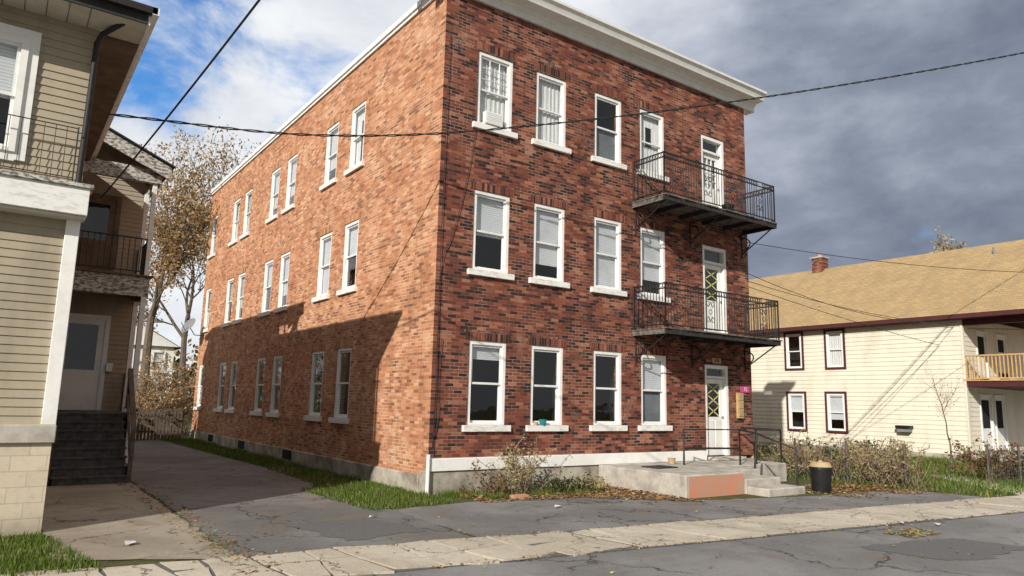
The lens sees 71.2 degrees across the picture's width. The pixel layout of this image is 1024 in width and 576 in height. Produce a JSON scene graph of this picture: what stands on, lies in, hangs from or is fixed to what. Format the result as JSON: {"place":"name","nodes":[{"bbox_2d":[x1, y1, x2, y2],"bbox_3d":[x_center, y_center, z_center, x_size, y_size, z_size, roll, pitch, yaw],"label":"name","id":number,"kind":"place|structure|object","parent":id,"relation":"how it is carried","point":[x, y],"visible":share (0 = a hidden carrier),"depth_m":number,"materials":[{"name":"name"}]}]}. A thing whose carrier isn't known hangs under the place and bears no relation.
{"place":"outdoors","nodes":[
{"label":"outdoors","id":0,"kind":"place"},
{"bbox_2d":[0,112,77,177],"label":"front guard rails","id":1,"kind":"object","parent":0,"point":[41,121],"visible":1,"depth_m":9.63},
{"bbox_2d":[3,115,67,177],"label":"front guard bars","id":2,"kind":"object","parent":1,"relation":"attached to","point":[30,146],"visible":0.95,"depth_m":9.62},
{"bbox_2d":[132,322,180,403],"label":"distant house","id":3,"kind":"structure","parent":0,"point":[159,342],"depth_m":55.06,"materials":[{"name":"white paint"}]},
{"bbox_2d":[101,0,260,197],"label":"overhead cable","id":4,"kind":"object","parent":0,"point":[203,71],"visible":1,"depth_m":10.99,"materials":[{"name":"rubber"}]},
{"bbox_2d":[131,436,472,555],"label":"driveway","id":5,"kind":"structure","parent":0,"point":[238,501],"depth_m":12.26,"materials":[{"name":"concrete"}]},
{"bbox_2d":[136,408,183,439],"bbox_3d":[-15.004,5.449,28.671,3.400,1.279,0.100,8,-11,-35],"label":"board fence","id":6,"kind":"object","parent":5,"relation":"on","point":[162,431],"visible":0.45,"depth_m":29.08,"materials":[{"name":"brown wood"}]},
{"bbox_2d":[282,519,427,540],"bbox_3d":[-2.321,3.445,10.341,1.912,0.001,1.397,-7,-12,42],"label":"asphalt patch","id":7,"kind":"object","parent":5,"relation":"on","point":[358,529],"visible":1,"depth_m":10.21,"materials":[{"name":"asphalt"}]},
{"bbox_2d":[0,495,1023,575],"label":"sidewalk","id":8,"kind":"structure","parent":0,"point":[445,552],"depth_m":9.31,"materials":[{"name":"concrete"}]},
{"bbox_2d":[0,411,1023,574],"bbox_3d":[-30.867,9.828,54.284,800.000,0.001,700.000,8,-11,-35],"label":"ground","id":9,"kind":"structure","parent":0,"point":[129,562],"depth_m":15.40,"materials":[{"name":"plant"}]},
{"bbox_2d":[0,443,51,536],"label":"block foundation","id":10,"kind":"object","parent":9,"relation":"on","point":[24,468],"visible":0.6,"depth_m":9.28,"materials":[{"name":"concrete"}]},
{"bbox_2d":[0,424,56,443],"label":"sill ledge","id":11,"kind":"object","parent":10,"relation":"on","point":[15,433],"visible":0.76,"depth_m":9.33,"materials":[{"name":"concrete"}]},
{"bbox_2d":[0,169,93,424],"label":"corner and beam trim","id":12,"kind":"object","parent":11,"relation":"on","point":[36,195],"visible":0.99,"depth_m":9.63,"materials":[{"name":"white paint"}]},
{"bbox_2d":[75,23,125,182],"bbox_3d":[-5.711,-2.661,10.110,0.706,2.528,0.121,-1,-9,14],"label":"downspout","id":13,"kind":"object","parent":12,"relation":"on","point":[89,97],"visible":0.86,"depth_m":10.15,"materials":[{"name":"metal"}]},
{"bbox_2d":[0,3,100,424],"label":"siding","id":14,"kind":"object","parent":10,"relation":"on","point":[31,248],"visible":0.84,"depth_m":9.72,"materials":[{"name":"wood"}]},
{"bbox_2d":[0,22,41,161],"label":"window","id":15,"kind":"structure","parent":14,"relation":"attached to","point":[19,52],"depth_m":9.76,"materials":[{"name":"white paint"}]},
{"bbox_2d":[0,0,150,177],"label":"roof","id":16,"kind":"structure","parent":14,"relation":"on","point":[119,50],"depth_m":10.66,"materials":[{"name":"wood"}]},
{"bbox_2d":[86,0,159,173],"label":"gutters","id":17,"kind":"object","parent":16,"relation":"attached to","point":[153,12],"visible":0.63,"depth_m":10.57,"materials":[{"name":"white metal"}]},
{"bbox_2d":[0,530,104,575],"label":"grass","id":18,"kind":"structure","parent":9,"relation":"on","point":[34,552],"depth_m":7.87,"materials":[{"name":"plant"}]},
{"bbox_2d":[47,412,127,485],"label":"porch steps","id":19,"kind":"structure","parent":9,"relation":"on","point":[88,448],"depth_m":14.94,"materials":[{"name":"grey wood"}]},
{"bbox_2d":[126,368,136,482],"bbox_3d":[-8.269,2.925,15.479,0.100,2.400,1.350,8,-11,-35],"label":"stair handrail","id":20,"kind":"object","parent":19,"relation":"attached to","point":[131,410],"visible":0.98,"depth_m":15.25,"materials":[{"name":"brown metal"}]},
{"bbox_2d":[50,158,147,476],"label":"wing walls","id":21,"kind":"structure","parent":9,"relation":"on","point":[117,308],"depth_m":17.70,"materials":[{"name":"brown"}]},
{"bbox_2d":[58,193,122,409],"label":"porch doors","id":22,"kind":"structure","parent":21,"relation":"attached to","point":[86,366],"depth_m":17.31,"materials":[{"name":"white paint"}]},
{"bbox_2d":[72,127,174,463],"bbox_3d":[-12.166,0.695,20.215,2.250,8.119,11.100,8,-11,-35],"label":"side porch frame","id":23,"kind":"object","parent":9,"relation":"on","point":[117,152],"visible":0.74,"depth_m":16.53,"materials":[{"name":"paint"}]},
{"bbox_2d":[76,230,146,271],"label":"porch guard rails","id":24,"kind":"object","parent":23,"relation":"attached to","point":[113,235],"visible":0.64,"depth_m":16.28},
{"bbox_2d":[78,231,145,274],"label":"porch guard bars","id":25,"kind":"object","parent":24,"relation":"attached to","point":[142,260],"visible":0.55,"depth_m":16.35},
{"bbox_2d":[41,483,229,559],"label":"walkway","id":26,"kind":"structure","parent":9,"relation":"on","point":[99,521],"depth_m":9.90,"materials":[{"name":"concrete"}]},
{"bbox_2d":[118,483,282,574],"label":"fallen leaves","id":27,"kind":"object","parent":26,"relation":"on","point":[232,540],"visible":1,"depth_m":10.09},
{"bbox_2d":[135,349,194,434],"bbox_3d":[-15.536,4.777,32.640,4.838,3.850,4.232,8,-11,-35],"label":"yellow shrub","id":28,"kind":"object","parent":9,"relation":"on","point":[188,376],"visible":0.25,"depth_m":32.55,"materials":[{"name":"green plant"}]},
{"bbox_2d":[135,355,194,436],"bbox_3d":[-16.420,4.588,30.776,4.730,3.592,5.675,0,-9,11],"label":"yellow shrub","id":29,"kind":"object","parent":9,"relation":"on","point":[154,394],"visible":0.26,"depth_m":31.34,"materials":[{"name":"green plant"}]},
{"bbox_2d":[135,354,196,438],"bbox_3d":[-15.741,4.395,29.560,4.564,3.621,5.758,8,-11,-35],"label":"yellow shrub","id":30,"kind":"object","parent":9,"relation":"on","point":[144,379],"visible":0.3,"depth_m":29.81,"materials":[{"name":"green plant"}]},
{"bbox_2d":[138,353,193,436],"bbox_3d":[-15.660,4.757,31.718,4.816,3.594,5.234,8,-11,-35],"label":"yellow shrub","id":31,"kind":"object","parent":9,"relation":"on","point":[152,380],"visible":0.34,"depth_m":31.68,"materials":[{"name":"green plant"}]},
{"bbox_2d":[135,347,197,433],"bbox_3d":[-15.933,4.915,34.249,6.273,4.070,4.784,3,-9,-10],"label":"yellow shrub","id":32,"kind":"object","parent":9,"relation":"on","point":[176,386],"visible":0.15,"depth_m":34.48,"materials":[{"name":"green plant"}]},
{"bbox_2d":[142,354,195,434],"bbox_3d":[-16.066,4.979,33.360,5.561,3.656,4.382,8,-11,-35],"label":"yellow shrub","id":33,"kind":"object","parent":9,"relation":"on","point":[175,388],"visible":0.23,"depth_m":33.63,"materials":[{"name":"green plant"}]},
{"bbox_2d":[136,191,209,428],"bbox_3d":[-19.232,1.106,40.584,9.775,13.426,8.597,8,-11,-35],"label":"autumn tree","id":34,"kind":"object","parent":9,"relation":"on","point":[183,336],"visible":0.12,"depth_m":39.70,"materials":[{"name":"brown plant"}]},
{"bbox_2d":[153,327,199,410],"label":"distant trees","id":35,"kind":"object","parent":9,"relation":"on","point":[177,353],"depth_m":77.28,"materials":[{"name":"brown plant"}]},
{"bbox_2d":[136,117,260,430],"bbox_3d":[-15.508,-0.766,33.907,7.847,15.233,10.405,8,-11,-35],"label":"autumn tree","id":36,"kind":"object","parent":9,"relation":"on","point":[186,240],"visible":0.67,"depth_m":33.74,"materials":[{"name":"brown plant"}]},
{"bbox_2d":[163,437,442,506],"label":"grass","id":37,"kind":"structure","parent":9,"relation":"on","point":[255,458],"depth_m":17.68,"materials":[{"name":"plant"}]},
{"bbox_2d":[300,479,452,509],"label":"grass","id":38,"kind":"structure","parent":9,"relation":"on","point":[381,506],"depth_m":13.30,"materials":[{"name":"plant"}]},
{"bbox_2d":[189,430,753,494],"bbox_3d":[-3.519,5.694,25.474,10.530,0.920,20.990,8,-11,-35],"label":"foundation","id":39,"kind":"object","parent":9,"relation":"on","point":[443,481],"visible":0.2,"depth_m":15.99,"materials":[{"name":"concrete"}]},
{"bbox_2d":[208,434,290,459],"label":"cellar vents","id":40,"kind":"object","parent":39,"relation":"attached to","point":[286,454],"visible":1,"depth_m":24.16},
{"bbox_2d":[430,451,706,471],"bbox_3d":[1.723,3.960,16.515,8.320,0.248,0.150,8,-11,-35],"label":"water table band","id":41,"kind":"object","parent":39,"relation":"on","point":[450,464],"visible":0.82,"depth_m":16.20,"materials":[{"name":"white paint"}]},
{"bbox_2d":[191,0,753,473],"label":"brick walls","id":42,"kind":"structure","parent":9,"relation":"on","point":[393,312],"depth_m":17.57,"materials":[{"name":"brick"}]},
{"bbox_2d":[193,101,365,423],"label":"side windows","id":43,"kind":"structure","parent":42,"relation":"attached to","point":[355,164],"depth_m":21.05,"materials":[{"name":"white paint"}]},
{"bbox_2d":[210,0,422,194],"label":"side coping","id":44,"kind":"object","parent":42,"relation":"on","point":[410,14],"visible":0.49,"depth_m":20.89,"materials":[{"name":"white paint"}]},
{"bbox_2d":[199,40,668,364],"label":"lintels","id":45,"kind":"object","parent":42,"relation":"attached to","point":[535,198],"visible":1,"depth_m":17.74,"materials":[{"name":"brick"}]},
{"bbox_2d":[431,32,475,452],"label":"wall cables","id":46,"kind":"object","parent":42,"relation":"attached to","point":[441,270],"depth_m":14.83,"materials":[{"name":"rubber"}]},
{"bbox_2d":[462,51,672,431],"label":"front windows","id":47,"kind":"structure","parent":42,"relation":"attached to","point":[486,394],"depth_m":17.07,"materials":[{"name":"white paint"}]},
{"bbox_2d":[483,110,502,127],"bbox_3d":[-0.431,-3.809,16.172,0.460,0.280,0.136,8,-11,-35],"label":"air conditioner","id":48,"kind":"object","parent":47,"relation":"attached to","point":[492,119],"visible":0.97,"depth_m":16.10,"materials":[{"name":"paint"}]},
{"bbox_2d":[422,0,766,114],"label":"cornice","id":49,"kind":"structure","parent":42,"relation":"attached to","point":[575,24],"depth_m":18.68,"materials":[{"name":"white paint"}]},
{"bbox_2d":[635,200,772,257],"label":"brackets","id":50,"kind":"object","parent":42,"relation":"attached to","point":[696,236],"visible":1,"depth_m":19.38,"materials":[{"name":"black metal"}]},
{"bbox_2d":[632,193,777,234],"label":"balcony deck","id":51,"kind":"structure","parent":42,"relation":"attached to","point":[685,208],"depth_m":19.06,"materials":[{"name":"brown wood"}]},
{"bbox_2d":[632,151,774,221],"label":"railing posts","id":52,"kind":"object","parent":51,"relation":"on","point":[664,185],"visible":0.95,"depth_m":18.52,"materials":[{"name":"black metal"}]},
{"bbox_2d":[633,153,770,211],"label":"railing scrolls","id":53,"kind":"object","parent":52,"relation":"attached to","point":[735,202],"visible":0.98,"depth_m":18.66,"materials":[{"name":"black metal"}]},
{"bbox_2d":[633,151,774,221],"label":"railing rails","id":54,"kind":"object","parent":52,"relation":"attached to","point":[709,171],"visible":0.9,"depth_m":18.65,"materials":[{"name":"black metal"}]},
{"bbox_2d":[635,153,772,221],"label":"railing bars","id":55,"kind":"object","parent":51,"relation":"on","point":[753,204],"visible":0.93,"depth_m":18.78,"materials":[{"name":"black metal"}]},
{"bbox_2d":[635,333,776,371],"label":"brackets","id":56,"kind":"object","parent":42,"relation":"attached to","point":[696,359],"visible":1,"depth_m":18.89,"materials":[{"name":"black metal"}]},
{"bbox_2d":[632,327,782,346],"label":"balcony deck","id":57,"kind":"structure","parent":42,"relation":"attached to","point":[728,339],"depth_m":18.22,"materials":[{"name":"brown wood"}]},
{"bbox_2d":[636,283,776,339],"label":"railing bars","id":58,"kind":"object","parent":57,"relation":"on","point":[774,312],"visible":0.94,"depth_m":18.27,"materials":[{"name":"black metal"}]},
{"bbox_2d":[633,282,779,339],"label":"railing posts","id":59,"kind":"object","parent":57,"relation":"on","point":[665,312],"visible":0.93,"depth_m":18.05,"materials":[{"name":"black metal"}]},
{"bbox_2d":[634,283,776,329],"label":"railing scrolls","id":60,"kind":"object","parent":59,"relation":"attached to","point":[711,303],"visible":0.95,"depth_m":18.15,"materials":[{"name":"black metal"}]},
{"bbox_2d":[633,282,778,338],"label":"railing rails","id":61,"kind":"object","parent":59,"relation":"attached to","point":[710,295],"visible":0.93,"depth_m":18.18,"materials":[{"name":"black metal"}]},
{"bbox_2d":[701,134,729,455],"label":"doors","id":62,"kind":"structure","parent":42,"relation":"attached to","point":[715,438],"depth_m":20.11,"materials":[{"name":"white paint"}]},
{"bbox_2d":[736,393,743,417],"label":"mailboxes","id":63,"kind":"object","parent":42,"relation":"attached to","point":[739,405],"visible":1,"depth_m":19.96,"materials":[{"name":"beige metal"}]},
{"bbox_2d":[747,242,1023,344],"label":"overhead wires","id":64,"kind":"object","parent":42,"relation":"attached to","point":[857,310],"visible":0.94,"depth_m":23.87,"materials":[{"name":"rubber"}]},
{"bbox_2d":[459,460,510,494],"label":"dead shrub","id":65,"kind":"object","parent":9,"relation":"on","point":[500,486],"visible":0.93,"depth_m":14.18,"materials":[{"name":"brown plant"}]},
{"bbox_2d":[16,500,1023,575],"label":"sidewalk base","id":66,"kind":"object","parent":9,"relation":"on","point":[162,566],"depth_m":9.15,"materials":[{"name":"concrete"}]},
{"bbox_2d":[227,495,1015,558],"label":"fallen leaves","id":67,"kind":"object","parent":66,"relation":"on","point":[601,527],"visible":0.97,"depth_m":10.86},
{"bbox_2d":[436,511,1012,568],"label":"fallen leaves","id":68,"kind":"object","parent":66,"relation":"on","point":[726,539],"visible":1,"depth_m":9.95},
{"bbox_2d":[472,433,571,494],"bbox_3d":[0.023,3.566,14.529,1.488,1.229,2.364,-5,-11,35],"label":"dead shrub","id":69,"kind":"object","parent":9,"relation":"on","point":[515,477],"visible":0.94,"depth_m":14.58,"materials":[{"name":"brown plant"}]},
{"bbox_2d":[435,483,609,500],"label":"grass","id":70,"kind":"structure","parent":9,"relation":"on","point":[497,494],"depth_m":14.26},
{"bbox_2d":[533,472,596,494],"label":"weed plant","id":71,"kind":"object","parent":9,"relation":"on","point":[558,483],"visible":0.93,"depth_m":15.07,"materials":[{"name":"green plant"}]},
{"bbox_2d":[453,484,703,502],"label":"fallen leaves","id":72,"kind":"object","parent":9,"relation":"on","point":[646,494],"visible":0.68,"depth_m":14.37,"materials":[{"name":"plant"}]},
{"bbox_2d":[576,474,609,491],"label":"weed plant","id":73,"kind":"object","parent":9,"relation":"on","point":[595,482],"visible":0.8,"depth_m":15.54,"materials":[{"name":"beige plant"}]},
{"bbox_2d":[176,479,1018,574],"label":"fallen leaves","id":74,"kind":"object","parent":9,"relation":"on","point":[673,530],"visible":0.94,"depth_m":10.43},
{"bbox_2d":[394,489,984,536],"bbox_3d":[4.186,4.208,14.085,12.966,0.001,3.715,6,-10,-29],"label":"asphalt parking area","id":75,"kind":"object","parent":9,"relation":"on","point":[519,516],"visible":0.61,"depth_m":12.59,"materials":[{"name":"asphalt"}]},
{"bbox_2d":[599,427,804,498],"bbox_3d":[5.099,4.058,16.854,5.330,1.424,3.215,8,-11,-35],"label":"concrete stoop","id":76,"kind":"object","parent":9,"relation":"on","point":[723,476],"visible":0.92,"depth_m":15.72,"materials":[{"name":"grey concrete"}]},
{"bbox_2d":[760,426,815,472],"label":"dry hedge plant","id":77,"kind":"object","parent":9,"relation":"on","point":[788,447],"visible":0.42,"depth_m":20.81,"materials":[{"name":"brown plant"}]},
{"bbox_2d":[763,432,835,476],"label":"dry hedge plant","id":78,"kind":"object","parent":9,"relation":"on","point":[819,448],"visible":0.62,"depth_m":19.90,"materials":[{"name":"brown plant"}]},
{"bbox_2d":[778,441,849,475],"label":"dry hedge plant","id":79,"kind":"object","parent":9,"relation":"on","point":[802,465],"visible":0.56,"depth_m":19.47,"materials":[{"name":"brown plant"}]},
{"bbox_2d":[799,438,839,460],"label":"garden shrub","id":80,"kind":"object","parent":9,"relation":"on","point":[836,451],"visible":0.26,"depth_m":24.35,"materials":[{"name":"green plant"}]},
{"bbox_2d":[809,460,832,492],"bbox_3d":[7.029,4.273,16.287,0.510,0.690,0.510,8,-11,-35],"label":"trash can","id":81,"kind":"object","parent":9,"relation":"on","point":[821,475],"visible":1,"depth_m":16.11,"materials":[{"name":"plastic"}]},
{"bbox_2d":[797,438,861,479],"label":"dry hedge plant","id":82,"kind":"object","parent":9,"relation":"on","point":[835,469],"visible":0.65,"depth_m":18.96,"materials":[{"name":"brown plant"}]},
{"bbox_2d":[753,437,907,488],"bbox_3d":[8.287,4.604,19.237,0.056,1.050,4.498,8,-11,-35],"label":"wire fence","id":83,"kind":"object","parent":9,"relation":"on","point":[848,472],"visible":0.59,"depth_m":18.62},
{"bbox_2d":[837,439,881,460],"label":"garden shrub","id":84,"kind":"object","parent":9,"relation":"on","point":[851,445],"visible":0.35,"depth_m":25.46,"materials":[{"name":"beige plant"}]},
{"bbox_2d":[828,443,892,481],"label":"dry hedge plant","id":85,"kind":"object","parent":9,"relation":"on","point":[843,469],"visible":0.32,"depth_m":19.00,"materials":[{"name":"brown plant"}]},
{"bbox_2d":[847,441,899,487],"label":"dry hedge plant","id":86,"kind":"object","parent":9,"relation":"on","point":[869,468],"visible":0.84,"depth_m":17.81,"materials":[{"name":"brown plant"}]},
{"bbox_2d":[844,442,903,484],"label":"dry hedge plant","id":87,"kind":"object","parent":9,"relation":"on","point":[873,465],"visible":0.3,"depth_m":18.43,"materials":[{"name":"brown plant"}]},
{"bbox_2d":[799,478,956,497],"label":"fallen leaves","id":88,"kind":"object","parent":9,"relation":"on","point":[868,487],"visible":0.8,"depth_m":16.72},
{"bbox_2d":[750,320,1023,458],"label":"siding","id":89,"kind":"object","parent":9,"relation":"on","point":[881,387],"visible":0.59,"depth_m":31.37,"materials":[{"name":"wood"}]},
{"bbox_2d":[783,328,848,433],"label":"windows","id":90,"kind":"structure","parent":89,"relation":"attached to","point":[836,414],"depth_m":33.81,"materials":[{"name":"paint"}]},
{"bbox_2d":[749,239,1023,333],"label":"roof","id":91,"kind":"structure","parent":89,"relation":"on","point":[885,288],"depth_m":33.09,"materials":[{"name":"beige"}]},
{"bbox_2d":[810,254,829,272],"bbox_3d":[16.838,-1.163,39.117,0.720,1.330,0.720,8,-11,-35],"label":"chimney","id":92,"kind":"object","parent":91,"relation":"on","point":[819,262],"visible":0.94,"depth_m":38.93,"materials":[{"name":"brick"}]},
{"bbox_2d":[750,309,1023,333],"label":"eave trim","id":93,"kind":"structure","parent":91,"relation":"attached to","point":[995,317],"depth_m":29.46,"materials":[{"name":"wood"}]},
{"bbox_2d":[975,330,1008,450],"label":"porch doors","id":94,"kind":"structure","parent":89,"relation":"attached to","point":[986,413],"depth_m":30.22,"materials":[{"name":"paint"}]},
{"bbox_2d":[844,438,929,486],"bbox_3d":[9.320,4.370,17.970,1.602,1.169,2.471,-7,-12,42],"label":"dry hedge plant","id":95,"kind":"object","parent":9,"relation":"on","point":[888,458],"visible":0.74,"depth_m":17.76,"materials":[{"name":"brown plant"}]},
{"bbox_2d":[877,436,929,457],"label":"garden shrub","id":96,"kind":"object","parent":9,"relation":"on","point":[900,449],"visible":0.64,"depth_m":27.99,"materials":[{"name":"beige plant"}]},
{"bbox_2d":[869,449,950,490],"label":"dry hedge plant","id":97,"kind":"object","parent":9,"relation":"on","point":[903,471],"visible":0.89,"depth_m":17.20,"materials":[{"name":"brown plant"}]},
{"bbox_2d":[912,361,967,471],"bbox_3d":[13.782,4.023,22.608,2.047,3.522,1.730,8,-11,-35],"label":"young tree","id":98,"kind":"object","parent":9,"relation":"on","point":[943,410],"visible":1,"depth_m":22.68,"materials":[{"name":"brown plant"}]},
{"bbox_2d":[929,226,966,252],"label":"distant tree","id":99,"kind":"object","parent":9,"relation":"on","point":[946,244],"depth_m":45.73,"materials":[{"name":"beige plant"}]},
{"bbox_2d":[942,432,1022,481],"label":"rusty shrub","id":100,"kind":"object","parent":9,"relation":"on","point":[982,464],"visible":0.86,"depth_m":19.93,"materials":[{"name":"brown plant"}]},
{"bbox_2d":[964,353,1023,461],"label":"front porch","id":101,"kind":"object","parent":9,"relation":"on","point":[1017,383],"visible":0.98,"depth_m":28.07,"materials":[{"name":"brown wood"}]},
{"bbox_2d":[979,452,1023,479],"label":"rusty shrub","id":102,"kind":"object","parent":9,"relation":"on","point":[1015,474],"visible":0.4,"depth_m":20.27,"materials":[{"name":"brown plant"}]},
{"bbox_2d":[985,444,1023,484],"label":"wire fence","id":103,"kind":"object","parent":9,"relation":"on","point":[1020,473],"visible":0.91,"depth_m":19.07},
{"bbox_2d":[109,52,1023,136],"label":"overhead cable","id":104,"kind":"object","parent":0,"point":[272,132],"visible":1,"depth_m":14.74,"materials":[{"name":"rubber"}]},
{"bbox_2d":[110,0,1023,396],"label":"sky","id":105,"kind":"structure","parent":0,"point":[863,170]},
{"bbox_2d":[361,513,1023,575],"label":"road","id":106,"kind":"structure","parent":0,"point":[827,549],"depth_m":8.79,"materials":[{"name":"asphalt"}]},
{"bbox_2d":[885,527,942,537],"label":"fallen leaves","id":107,"kind":"object","parent":106,"relation":"on","point":[911,532],"visible":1,"depth_m":10.88,"materials":[{"name":"brown plant"}]},
{"bbox_2d":[860,538,1023,559],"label":"asphalt patch","id":108,"kind":"object","parent":106,"relation":"on","point":[941,549],"visible":1,"depth_m":9.73,"materials":[{"name":"asphalt"}]},
{"bbox_2d":[753,446,1023,496],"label":"grass","id":109,"kind":"structure","parent":0,"point":[952,474],"depth_m":19.41,"materials":[{"name":"plant"}]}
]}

